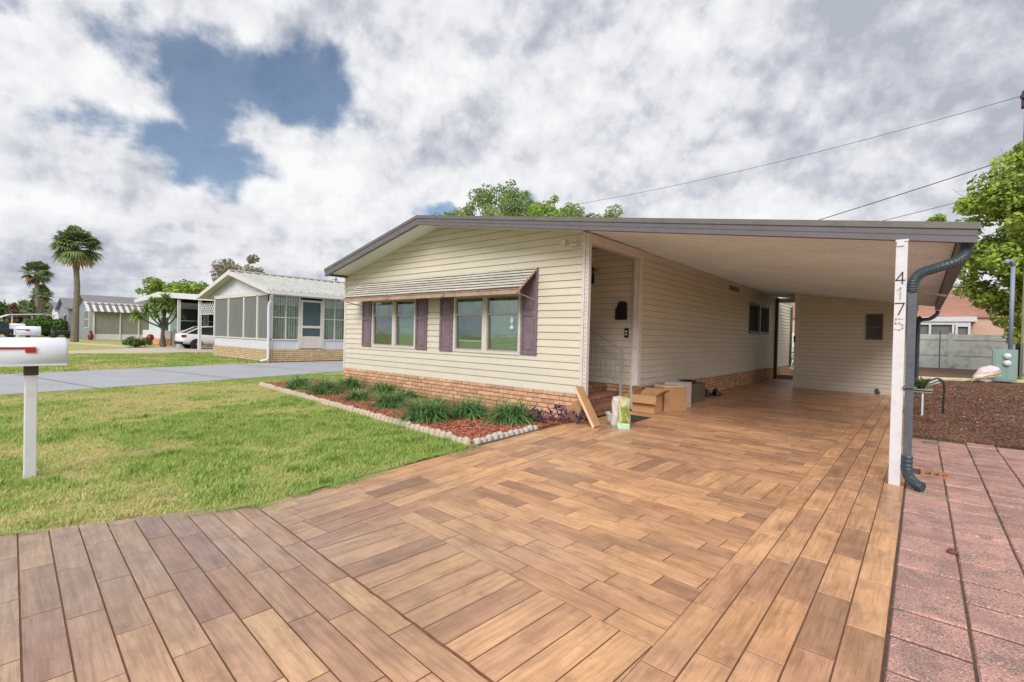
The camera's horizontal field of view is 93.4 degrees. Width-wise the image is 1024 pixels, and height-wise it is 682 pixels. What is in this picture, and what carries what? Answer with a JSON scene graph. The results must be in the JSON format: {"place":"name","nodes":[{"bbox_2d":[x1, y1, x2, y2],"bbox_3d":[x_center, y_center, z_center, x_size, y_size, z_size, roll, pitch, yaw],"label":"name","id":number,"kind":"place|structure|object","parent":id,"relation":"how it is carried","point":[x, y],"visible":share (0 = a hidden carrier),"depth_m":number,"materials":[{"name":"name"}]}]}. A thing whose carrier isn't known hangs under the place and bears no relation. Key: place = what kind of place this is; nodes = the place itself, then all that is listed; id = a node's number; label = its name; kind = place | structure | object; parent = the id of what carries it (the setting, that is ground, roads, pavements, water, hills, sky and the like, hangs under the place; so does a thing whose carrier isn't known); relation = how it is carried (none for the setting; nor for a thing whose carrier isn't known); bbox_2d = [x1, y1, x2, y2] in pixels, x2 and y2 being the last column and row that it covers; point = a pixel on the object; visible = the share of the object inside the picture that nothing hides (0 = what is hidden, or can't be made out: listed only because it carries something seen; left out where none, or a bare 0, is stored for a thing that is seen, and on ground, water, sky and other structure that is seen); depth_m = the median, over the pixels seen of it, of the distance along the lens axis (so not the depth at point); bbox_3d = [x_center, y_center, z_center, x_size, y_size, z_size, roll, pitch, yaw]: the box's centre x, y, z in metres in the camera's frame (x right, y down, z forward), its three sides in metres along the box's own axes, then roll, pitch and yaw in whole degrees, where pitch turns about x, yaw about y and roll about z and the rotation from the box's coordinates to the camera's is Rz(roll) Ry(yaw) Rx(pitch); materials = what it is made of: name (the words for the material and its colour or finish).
{"place":"outdoors","nodes":[
{"label":"outdoors","id":0,"kind":"place"},
{"bbox_2d":[5,302,20,322],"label":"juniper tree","id":1,"kind":"object","parent":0,"point":[12,308],"visible":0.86,"depth_m":76.31,"materials":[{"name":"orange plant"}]},
{"bbox_2d":[30,337,64,337],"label":"driveway","id":2,"kind":"structure","parent":0,"point":[46,337],"depth_m":54.65,"materials":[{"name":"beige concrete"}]},
{"bbox_2d":[0,321,15,336],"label":"parked car","id":3,"kind":"object","parent":2,"relation":"on","point":[6,330],"visible":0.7,"depth_m":51.96,"materials":[{"name":"blue paint"}]},
{"bbox_2d":[48,302,58,319],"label":"house","id":4,"kind":"structure","parent":0,"point":[52,308],"depth_m":73.13,"materials":[{"name":"grey"}]},
{"bbox_2d":[49,330,69,337],"bbox_3d":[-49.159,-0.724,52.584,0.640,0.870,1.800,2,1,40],"label":"car","id":5,"kind":"object","parent":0,"point":[55,334],"visible":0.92,"depth_m":52.42,"materials":[{"name":"black metal"}]},
{"bbox_2d":[55,298,72,335],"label":"house","id":6,"kind":"structure","parent":0,"point":[64,306],"depth_m":62.12,"materials":[{"name":"grey"}]},
{"bbox_2d":[68,342,151,347],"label":"garden path","id":7,"kind":"structure","parent":0,"point":[113,345],"depth_m":37.35,"materials":[{"name":"beige concrete"}]},
{"bbox_2d":[79,294,150,339],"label":"grey porch house","id":8,"kind":"structure","parent":0,"point":[102,318],"depth_m":51.58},
{"bbox_2d":[84,310,88,327],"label":"window","id":9,"kind":"structure","parent":8,"relation":"in","point":[86,313],"depth_m":51.55,"materials":[{"name":"white glass"}]},
{"bbox_2d":[0,352,267,373],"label":"neighbour grass","id":10,"kind":"structure","parent":0,"point":[130,360],"depth_m":20.92,"materials":[{"name":"green plant"}]},
{"bbox_2d":[69,346,213,353],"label":"pale driveway","id":11,"kind":"structure","parent":0,"point":[166,349],"depth_m":30.69,"materials":[{"name":"beige concrete"}]},
{"bbox_2d":[126,291,185,346],"bbox_3d":[-26.752,-1.683,36.440,1.887,4.263,4.115,2,1,40],"label":"yucca tree","id":12,"kind":"object","parent":11,"relation":"on","point":[164,306],"visible":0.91,"depth_m":36.46,"materials":[{"name":"green plant"}]},
{"bbox_2d":[172,330,206,346],"bbox_3d":[-25.716,-0.219,38.565,0.140,1.320,2.450,2,1,40],"label":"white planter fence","id":13,"kind":"object","parent":11,"relation":"on","point":[174,345],"visible":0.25,"depth_m":37.73,"materials":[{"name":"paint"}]},
{"bbox_2d":[174,326,214,348],"bbox_3d":[-22.349,-0.260,36.115,1.910,1.709,4.588,2,1,40],"label":"parked car","id":14,"kind":"object","parent":11,"relation":"on","point":[187,338],"visible":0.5,"depth_m":34.71,"materials":[{"name":"white paint"}]},
{"bbox_2d":[0,361,343,394],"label":"neighbour driveway","id":15,"kind":"structure","parent":0,"point":[14,383],"depth_m":14.99,"materials":[{"name":"concrete"}]},
{"bbox_2d":[14,326,40,337],"bbox_3d":[-14.650,0.277,14.592,0.253,1.464,0.572,2,1,40],"label":"mailbox","id":16,"kind":"object","parent":15,"relation":"on","point":[27,331],"visible":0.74,"depth_m":14.52,"materials":[{"name":"white paint"}]},
{"bbox_2d":[195,269,344,361],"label":"sunroom house","id":17,"kind":"structure","parent":0,"point":[263,317],"depth_m":24.19,"materials":[{"name":"white metal"}]},
{"bbox_2d":[215,298,227,335],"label":"window","id":18,"kind":"structure","parent":17,"relation":"in","point":[221,304],"depth_m":26.35,"materials":[{"name":"grey glass"}]},
{"bbox_2d":[229,297,242,336],"bbox_3d":[-14.271,-1.229,25.018,1.900,2.040,0.020,2,1,40],"label":"window","id":19,"kind":"structure","parent":17,"relation":"in","point":[236,304],"depth_m":25.02,"materials":[{"name":"grey glass"}]},
{"bbox_2d":[244,296,256,337],"bbox_3d":[-12.883,-1.181,23.841,1.500,2.040,0.020,2,1,40],"label":"window","id":20,"kind":"structure","parent":17,"relation":"in","point":[250,302],"depth_m":23.86,"materials":[{"name":"glass"}]},
{"bbox_2d":[258,295,267,338],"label":"window","id":21,"kind":"structure","parent":17,"relation":"in","point":[263,300],"depth_m":22.96,"materials":[{"name":"grey glass"}]},
{"bbox_2d":[273,296,297,338],"bbox_3d":[-10.847,-1.113,23.077,0.295,2.020,1.270,2,1,40],"label":"window","id":22,"kind":"structure","parent":17,"relation":"in","point":[285,309],"depth_m":23.15,"materials":[{"name":"glass"}]},
{"bbox_2d":[300,300,322,348],"bbox_3d":[-9.951,-0.821,23.947,0.072,2.380,1.120,2,1,40],"label":"screen door","id":23,"kind":"structure","parent":17,"relation":"in","point":[311,320],"depth_m":23.94,"materials":[{"name":"white metal"}]},
{"bbox_2d":[324,299,342,338],"bbox_3d":[-9.243,-1.095,24.969,0.295,2.020,1.150,2,1,40],"label":"window","id":24,"kind":"structure","parent":17,"relation":"in","point":[330,314],"depth_m":25.08,"materials":[{"name":"glass"}]},
{"bbox_2d":[0,334,631,534],"bbox_3d":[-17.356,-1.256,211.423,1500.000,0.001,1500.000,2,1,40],"label":"ground","id":25,"kind":"structure","parent":0,"point":[74,347],"depth_m":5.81,"materials":[{"name":"green plant"}]},
{"bbox_2d":[0,300,33,323],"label":"tree","id":26,"kind":"object","parent":25,"relation":"on","point":[3,307],"visible":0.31,"depth_m":79.16,"materials":[{"name":"green plant"}]},
{"bbox_2d":[17,299,34,321],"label":"palm tree","id":27,"kind":"object","parent":25,"relation":"on","point":[24,304],"visible":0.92,"depth_m":78.81,"materials":[{"name":"green plant"}]},
{"bbox_2d":[0,314,55,335],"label":"metal canopy","id":28,"kind":"object","parent":25,"relation":"on","point":[23,314],"visible":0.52,"depth_m":61.35,"materials":[{"name":"white metal"}]},
{"bbox_2d":[0,337,68,478],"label":"mailbox","id":29,"kind":"object","parent":25,"relation":"on","point":[30,355],"visible":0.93,"depth_m":4.74,"materials":[{"name":"white paint"}]},
{"bbox_2d":[18,261,54,317],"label":"cabbage palm","id":30,"kind":"object","parent":25,"relation":"on","point":[42,274],"visible":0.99,"depth_m":79.73,"materials":[{"name":"green plant"}]},
{"bbox_2d":[28,284,54,317],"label":"cabbage palm","id":31,"kind":"object","parent":25,"relation":"on","point":[45,291],"visible":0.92,"depth_m":80.86,"materials":[{"name":"green plant"}]},
{"bbox_2d":[18,314,68,336],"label":"hedge bush","id":32,"kind":"object","parent":25,"relation":"on","point":[48,325],"visible":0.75,"depth_m":59.18,"materials":[{"name":"green plant"}]},
{"bbox_2d":[48,225,104,341],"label":"cabbage palm","id":33,"kind":"object","parent":25,"relation":"on","point":[68,242],"visible":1,"depth_m":42.76,"materials":[{"name":"green plant"}]},
{"bbox_2d":[121,336,152,346],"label":"shrub","id":34,"kind":"object","parent":25,"relation":"on","point":[134,342],"visible":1,"depth_m":34.98,"materials":[{"name":"green plant"}]},
{"bbox_2d":[135,277,208,303],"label":"round tree","id":35,"kind":"object","parent":25,"relation":"on","point":[159,285],"visible":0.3,"depth_m":46.78,"materials":[{"name":"green plant"}]},
{"bbox_2d":[134,292,213,349],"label":"carport house","id":36,"kind":"structure","parent":25,"relation":"on","point":[200,314],"depth_m":40.75,"materials":[{"name":"white paint"}]},
{"bbox_2d":[180,307,204,331],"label":"window","id":37,"kind":"structure","parent":36,"relation":"in","point":[191,314],"depth_m":41.11,"materials":[{"name":"clear glass"}]},
{"bbox_2d":[207,309,213,325],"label":"window","id":38,"kind":"structure","parent":36,"relation":"in","point":[210,318],"depth_m":42.27,"materials":[{"name":"clear glass"}]},
{"bbox_2d":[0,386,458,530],"bbox_3d":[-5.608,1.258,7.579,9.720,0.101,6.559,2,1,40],"label":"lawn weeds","id":39,"kind":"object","parent":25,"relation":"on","point":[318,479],"visible":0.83,"depth_m":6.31,"materials":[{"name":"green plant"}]},
{"bbox_2d":[210,254,264,281],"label":"bare grey tree","id":40,"kind":"object","parent":25,"relation":"on","point":[226,265],"visible":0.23,"depth_m":47.16,"materials":[{"name":"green plant"}]},
{"bbox_2d":[0,444,478,538],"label":"edge grass","id":41,"kind":"structure","parent":25,"relation":"on","point":[347,480],"depth_m":4.60,"materials":[{"name":"green plant"}]},
{"bbox_2d":[266,379,574,444],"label":"bark mulch","id":42,"kind":"object","parent":25,"relation":"on","point":[444,427],"visible":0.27,"depth_m":8.36,"materials":[{"name":"red wood"}]},
{"bbox_2d":[275,373,317,389],"bbox_3d":[-5.417,1.099,12.254,1.484,0.629,1.281,1,1,-4],"label":"border grass clump","id":43,"kind":"object","parent":42,"relation":"on","point":[298,382],"visible":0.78,"depth_m":12.11,"materials":[{"name":"green plant"}]},
{"bbox_2d":[294,374,350,395],"bbox_3d":[-4.383,1.134,11.430,1.499,0.705,1.559,2,1,40],"label":"border grass clump","id":44,"kind":"object","parent":42,"relation":"on","point":[327,388],"visible":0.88,"depth_m":11.30,"materials":[{"name":"green plant"}]},
{"bbox_2d":[331,374,370,389],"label":"border grass clump","id":45,"kind":"object","parent":42,"relation":"on","point":[352,383],"visible":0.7,"depth_m":12.45,"materials":[{"name":"green plant"}]},
{"bbox_2d":[336,387,372,402],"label":"border grass clump","id":46,"kind":"object","parent":42,"relation":"on","point":[356,396],"visible":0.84,"depth_m":10.32,"materials":[{"name":"green plant"}]},
{"bbox_2d":[359,378,399,394],"bbox_3d":[-3.176,1.176,11.759,1.383,0.615,1.216,1,1,-3],"label":"border grass clump","id":47,"kind":"object","parent":42,"relation":"on","point":[386,388],"visible":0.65,"depth_m":11.66,"materials":[{"name":"green plant"}]},
{"bbox_2d":[361,384,416,410],"bbox_3d":[-2.452,1.187,9.557,1.458,0.670,1.479,2,1,40],"label":"border grass clump","id":48,"kind":"object","parent":42,"relation":"on","point":[383,400],"visible":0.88,"depth_m":9.51,"materials":[{"name":"green plant"}]},
{"bbox_2d":[392,385,426,399],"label":"border grass clump","id":49,"kind":"object","parent":42,"relation":"on","point":[412,393],"visible":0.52,"depth_m":10.90,"materials":[{"name":"green plant"}]},
{"bbox_2d":[386,386,471,426],"bbox_3d":[-1.503,1.194,8.230,1.637,0.781,1.669,2,1,40],"label":"border grass clump","id":50,"kind":"object","parent":42,"relation":"on","point":[429,411],"visible":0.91,"depth_m":8.12,"materials":[{"name":"green plant"}]},
{"bbox_2d":[415,392,458,412],"bbox_3d":[-1.495,1.256,9.201,1.129,0.572,1.157,2,1,40],"label":"border grass clump","id":51,"kind":"object","parent":42,"relation":"on","point":[438,400],"visible":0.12,"depth_m":9.28,"materials":[{"name":"green plant"}]},
{"bbox_2d":[444,391,499,420],"bbox_3d":[-0.799,1.250,8.726,1.414,0.630,1.416,2,1,40],"label":"border grass clump","id":52,"kind":"object","parent":42,"relation":"on","point":[466,411],"visible":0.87,"depth_m":8.60,"materials":[{"name":"green plant"}]},
{"bbox_2d":[473,392,546,426],"bbox_3d":[-0.015,1.241,8.239,1.496,0.712,1.561,2,1,40],"label":"border grass clump","id":53,"kind":"object","parent":42,"relation":"on","point":[511,414],"visible":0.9,"depth_m":8.15,"materials":[{"name":"green plant"}]},
{"bbox_2d":[529,404,546,422],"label":"purple heart plant","id":54,"kind":"object","parent":42,"relation":"on","point":[538,413],"visible":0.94,"depth_m":8.28,"materials":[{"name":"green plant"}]},
{"bbox_2d":[546,402,571,420],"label":"purple heart plant","id":55,"kind":"object","parent":42,"relation":"on","point":[560,414],"visible":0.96,"depth_m":8.37,"materials":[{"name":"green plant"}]},
{"bbox_2d":[563,401,581,421],"bbox_3d":[1.077,1.231,8.533,0.421,0.400,0.076,2,1,40],"label":"cardboard sheet","id":56,"kind":"object","parent":42,"relation":"on","point":[576,406],"visible":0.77,"depth_m":8.50,"materials":[{"name":"brown cardboard"}]},
{"bbox_2d":[461,436,470,444],"bbox_3d":[-0.636,1.379,6.701,0.086,0.108,0.136,4,-1,-43],"label":"edging stone","id":57,"kind":"object","parent":25,"relation":"on","point":[465,440],"visible":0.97,"depth_m":6.66,"materials":[{"name":"stone"}]},
{"bbox_2d":[431,179,545,215],"bbox_3d":[-1.806,-5.776,39.079,11.194,13.596,9.001,2,1,40],"label":"laurel oak","id":58,"kind":"object","parent":25,"relation":"on","point":[510,198],"visible":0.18,"depth_m":36.18,"materials":[{"name":"green plant"}]},
{"bbox_2d":[526,194,586,216],"bbox_3d":[2.971,-4.738,34.691,4.127,11.854,4.687,2,1,40],"label":"round tree","id":59,"kind":"object","parent":25,"relation":"on","point":[539,211],"visible":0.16,"depth_m":33.98,"materials":[{"name":"green plant"}]},
{"bbox_2d":[558,203,623,217],"bbox_3d":[5.111,-3.982,32.431,5.348,10.499,5.167,2,1,40],"label":"tree","id":60,"kind":"object","parent":25,"relation":"on","point":[578,212],"visible":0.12,"depth_m":31.24,"materials":[{"name":"green plant"}]},
{"bbox_2d":[324,215,980,491],"bbox_3d":[5.817,-0.564,16.088,12.831,4.092,19.145,2,1,40],"label":"mobile home","id":61,"kind":"object","parent":25,"relation":"on","point":[551,312],"visible":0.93,"depth_m":10.26,"materials":[{"name":"plastic"}]},
{"bbox_2d":[371,300,398,347],"bbox_3d":[-3.263,-0.449,12.471,0.930,1.220,0.222,2,1,40],"label":"window","id":62,"kind":"structure","parent":61,"relation":"in","point":[385,306],"depth_m":12.62,"materials":[{"name":"clear glass"}]},
{"bbox_2d":[393,299,415,348],"bbox_3d":[-2.566,-0.426,11.880,0.840,1.220,0.222,2,1,40],"label":"window","id":63,"kind":"structure","parent":61,"relation":"in","point":[408,314],"depth_m":11.96,"materials":[{"name":"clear glass"}]},
{"bbox_2d":[453,295,483,352],"bbox_3d":[-0.874,-0.368,10.444,0.920,1.220,0.222,2,1,40],"label":"window","id":64,"kind":"structure","parent":61,"relation":"in","point":[471,305],"depth_m":10.54,"materials":[{"name":"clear glass"}]},
{"bbox_2d":[484,294,520,354],"bbox_3d":[-0.138,-0.343,9.820,0.950,1.220,0.222,2,1,40],"label":"window","id":65,"kind":"structure","parent":61,"relation":"in","point":[504,305],"depth_m":9.87,"materials":[{"name":"clear glass"}]},
{"bbox_2d":[747,302,759,333],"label":"window","id":66,"kind":"structure","parent":61,"relation":"in","point":[754,314],"depth_m":17.39,"materials":[{"name":"black glass"}]},
{"bbox_2d":[760,305,769,334],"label":"window","id":67,"kind":"structure","parent":61,"relation":"in","point":[764,329],"depth_m":18.55,"materials":[{"name":"black glass"}]},
{"bbox_2d":[926,212,949,221],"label":"tree","id":68,"kind":"object","parent":25,"relation":"on","point":[939,217],"visible":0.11,"depth_m":51.64,"materials":[{"name":"green plant"}]},
{"bbox_2d":[0,378,904,681],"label":"driveway","id":69,"kind":"structure","parent":0,"point":[706,426],"depth_m":3.10,"materials":[{"name":"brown wood"}]},
{"bbox_2d":[256,506,493,681],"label":"expansion joint","id":70,"kind":"object","parent":69,"relation":"on","point":[471,666],"visible":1,"depth_m":2.57,"materials":[{"name":"brown wood"}]},
{"bbox_2d":[564,409,586,423],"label":"purple heart plant","id":71,"kind":"object","parent":69,"relation":"on","point":[579,417],"visible":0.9,"depth_m":8.32,"materials":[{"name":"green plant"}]},
{"bbox_2d":[574,386,600,427],"bbox_3d":[1.284,1.117,8.223,0.422,0.659,0.222,2,1,40],"label":"long carton","id":72,"kind":"object","parent":69,"relation":"on","point":[587,406],"visible":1,"depth_m":8.19,"materials":[{"name":"cardboard"}]},
{"bbox_2d":[610,396,630,428],"bbox_3d":[1.833,1.184,8.140,0.282,0.540,0.387,1,1,-6],"label":"garden bag","id":73,"kind":"object","parent":69,"relation":"on","point":[620,418],"visible":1,"depth_m":8.01,"materials":[{"name":"green plastic"}]},
{"bbox_2d":[630,415,650,422],"bbox_3d":[2.218,1.447,9.034,0.470,0.011,0.770,2,1,40],"label":"door mat","id":74,"kind":"object","parent":69,"relation":"on","point":[635,418],"depth_m":9.02,"materials":[{"name":"rubber"}]},
{"bbox_2d":[632,385,669,413],"bbox_3d":[2.853,1.199,9.887,0.684,0.521,0.632,2,1,40],"label":"open cardboard box","id":75,"kind":"object","parent":69,"relation":"on","point":[647,400],"visible":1,"depth_m":9.80,"materials":[{"name":"brown cardboard"}]},
{"bbox_2d":[654,384,686,411],"bbox_3d":[3.366,1.203,10.268,0.582,0.530,0.340,1,1,-22],"label":"cardboard box","id":76,"kind":"object","parent":69,"relation":"on","point":[674,398],"visible":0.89,"depth_m":10.11,"materials":[{"name":"brown cardboard"}]},
{"bbox_2d":[665,381,691,407],"bbox_3d":[3.695,1.193,10.742,0.400,0.556,0.540,2,1,40],"label":"printed box","id":77,"kind":"object","parent":69,"relation":"on","point":[688,385],"visible":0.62,"depth_m":10.67,"materials":[{"name":"white cardboard"}]},
{"bbox_2d":[680,379,704,402],"bbox_3d":[4.462,1.216,11.972,0.380,0.520,0.850,2,1,40],"label":"storage tote","id":78,"kind":"object","parent":69,"relation":"on","point":[698,391],"visible":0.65,"depth_m":11.78,"materials":[{"name":"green plastic"}]},
{"bbox_2d":[793,293,917,395],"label":"storage shed","id":79,"kind":"structure","parent":69,"relation":"on","point":[845,344],"depth_m":15.21,"materials":[{"name":"plastic"}]},
{"bbox_2d":[865,314,883,339],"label":"window","id":80,"kind":"structure","parent":79,"relation":"in","point":[874,322],"depth_m":14.72,"materials":[{"name":"black glass"}]},
{"bbox_2d":[0,0,1023,305],"label":"sky","id":81,"kind":"structure","parent":0,"point":[185,136],"materials":[{"name":"white"}]},
{"bbox_2d":[790,367,1023,447],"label":"back yard","id":82,"kind":"structure","parent":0,"point":[945,372],"depth_m":25.71,"materials":[{"name":"brown soil"}]},
{"bbox_2d":[792,332,1015,369],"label":"concrete wall","id":83,"kind":"structure","parent":82,"relation":"on","point":[972,352],"depth_m":32.32,"materials":[{"name":"grey concrete"}]},
{"bbox_2d":[792,289,1017,334],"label":"pink house","id":84,"kind":"structure","parent":82,"relation":"on","point":[957,315],"depth_m":38.14,"materials":[{"name":"paint"}]},
{"bbox_2d":[920,325,928,333],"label":"window","id":85,"kind":"structure","parent":84,"relation":"in","point":[924,329],"depth_m":39.15,"materials":[{"name":"grey glass"}]},
{"bbox_2d":[931,325,951,333],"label":"window","id":86,"kind":"structure","parent":84,"relation":"in","point":[935,329],"depth_m":38.49,"materials":[{"name":"grey glass"}]},
{"bbox_2d":[958,327,967,334],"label":"window","id":87,"kind":"structure","parent":84,"relation":"in","point":[961,330],"depth_m":37.68,"materials":[{"name":"grey glass"}]},
{"bbox_2d":[903,388,933,415],"bbox_3d":[8.786,1.318,10.500,0.560,0.580,0.500,2,1,40],"label":"potting table","id":88,"kind":"object","parent":82,"relation":"on","point":[926,390],"visible":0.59,"depth_m":10.27,"materials":[{"name":"metal"}]},
{"bbox_2d":[914,374,931,388],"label":"tabletop plant","id":89,"kind":"object","parent":88,"relation":"on","point":[920,384],"visible":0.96,"depth_m":10.42,"materials":[{"name":"green plant"}]},
{"bbox_2d":[912,380,1023,448],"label":"leaf litter","id":90,"kind":"object","parent":82,"relation":"on","point":[990,431],"visible":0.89,"depth_m":10.53,"materials":[{"name":"brown plant"}]},
{"bbox_2d":[926,378,945,413],"bbox_3d":[9.357,1.210,10.671,0.337,0.800,0.133,2,1,40],"label":"garden tool frame","id":91,"kind":"object","parent":90,"relation":"on","point":[944,387],"visible":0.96,"depth_m":10.58,"materials":[{"name":"black metal"}]},
{"bbox_2d":[919,376,1023,382],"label":"timber edging","id":92,"kind":"object","parent":82,"relation":"on","point":[960,379],"visible":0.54,"depth_m":21.10,"materials":[{"name":"beige wood"}]},
{"bbox_2d":[961,372,1001,381],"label":"dead palm stems","id":93,"kind":"object","parent":82,"relation":"on","point":[986,376],"visible":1,"depth_m":20.31,"materials":[{"name":"beige plant"}]},
{"bbox_2d":[972,365,1000,381],"bbox_3d":[20.249,1.402,20.597,0.887,0.726,0.654,2,1,40],"label":"debris bag","id":94,"kind":"object","parent":82,"relation":"on","point":[985,370],"visible":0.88,"depth_m":20.48,"materials":[{"name":"plastic"}]},
{"bbox_2d":[949,141,1023,348],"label":"sweetgum tree","id":95,"kind":"object","parent":82,"relation":"on","point":[999,197],"visible":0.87,"depth_m":22.91,"materials":[{"name":"green plant"}]},
{"bbox_2d":[992,259,1017,381],"bbox_3d":[21.117,-0.882,20.617,0.760,5.234,0.490,2,1,40],"label":"meter pedestal","id":96,"kind":"object","parent":82,"relation":"on","point":[1005,361],"visible":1,"depth_m":20.55,"materials":[{"name":"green metal"}]},
{"bbox_2d":[994,351,1005,379],"bbox_3d":[20.894,1.045,20.679,0.320,1.230,0.015,2,1,40],"label":"cabinet door","id":97,"kind":"structure","parent":96,"relation":"in","point":[999,359],"depth_m":20.66,"materials":[{"name":"green metal"}]},
{"bbox_2d":[1015,90,1023,375],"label":"utility pole","id":98,"kind":"object","parent":82,"relation":"on","point":[1022,107],"visible":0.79,"depth_m":26.25,"materials":[{"name":"brown wood"}]},
{"bbox_2d":[573,96,1019,204],"bbox_3d":[16.296,-12.568,34.165,27.766,2.388,0.027,2,1,34],"label":"overhead cable","id":99,"kind":"object","parent":98,"relation":"attached to","point":[816,152],"visible":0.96,"depth_m":31.45,"materials":[{"name":"black rubber"}]},
{"bbox_2d":[819,162,999,219],"bbox_3d":[17.622,-7.658,34.965,29.070,6.358,0.047,2,1,40],"label":"overhead cable","id":100,"kind":"object","parent":98,"relation":"attached to","point":[910,191],"visible":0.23,"depth_m":29.29,"materials":[{"name":"black rubber"}]},
{"bbox_2d":[1019,272,1023,379],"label":"wooden service pole","id":101,"kind":"object","parent":82,"relation":"on","point":[1021,373],"visible":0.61,"depth_m":21.09,"materials":[{"name":"grey wood"}]},
{"bbox_2d":[881,436,1023,681],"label":"paver patio","id":102,"kind":"structure","parent":0,"point":[926,561],"depth_m":3.23,"materials":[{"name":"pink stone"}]},
{"bbox_2d":[920,469,951,479],"bbox_3d":[4.937,1.567,5.626,0.270,0.042,0.270,2,1,40],"label":"broken block","id":103,"kind":"object","parent":102,"relation":"on","point":[932,473],"depth_m":5.61,"materials":[{"name":"ceramic"}]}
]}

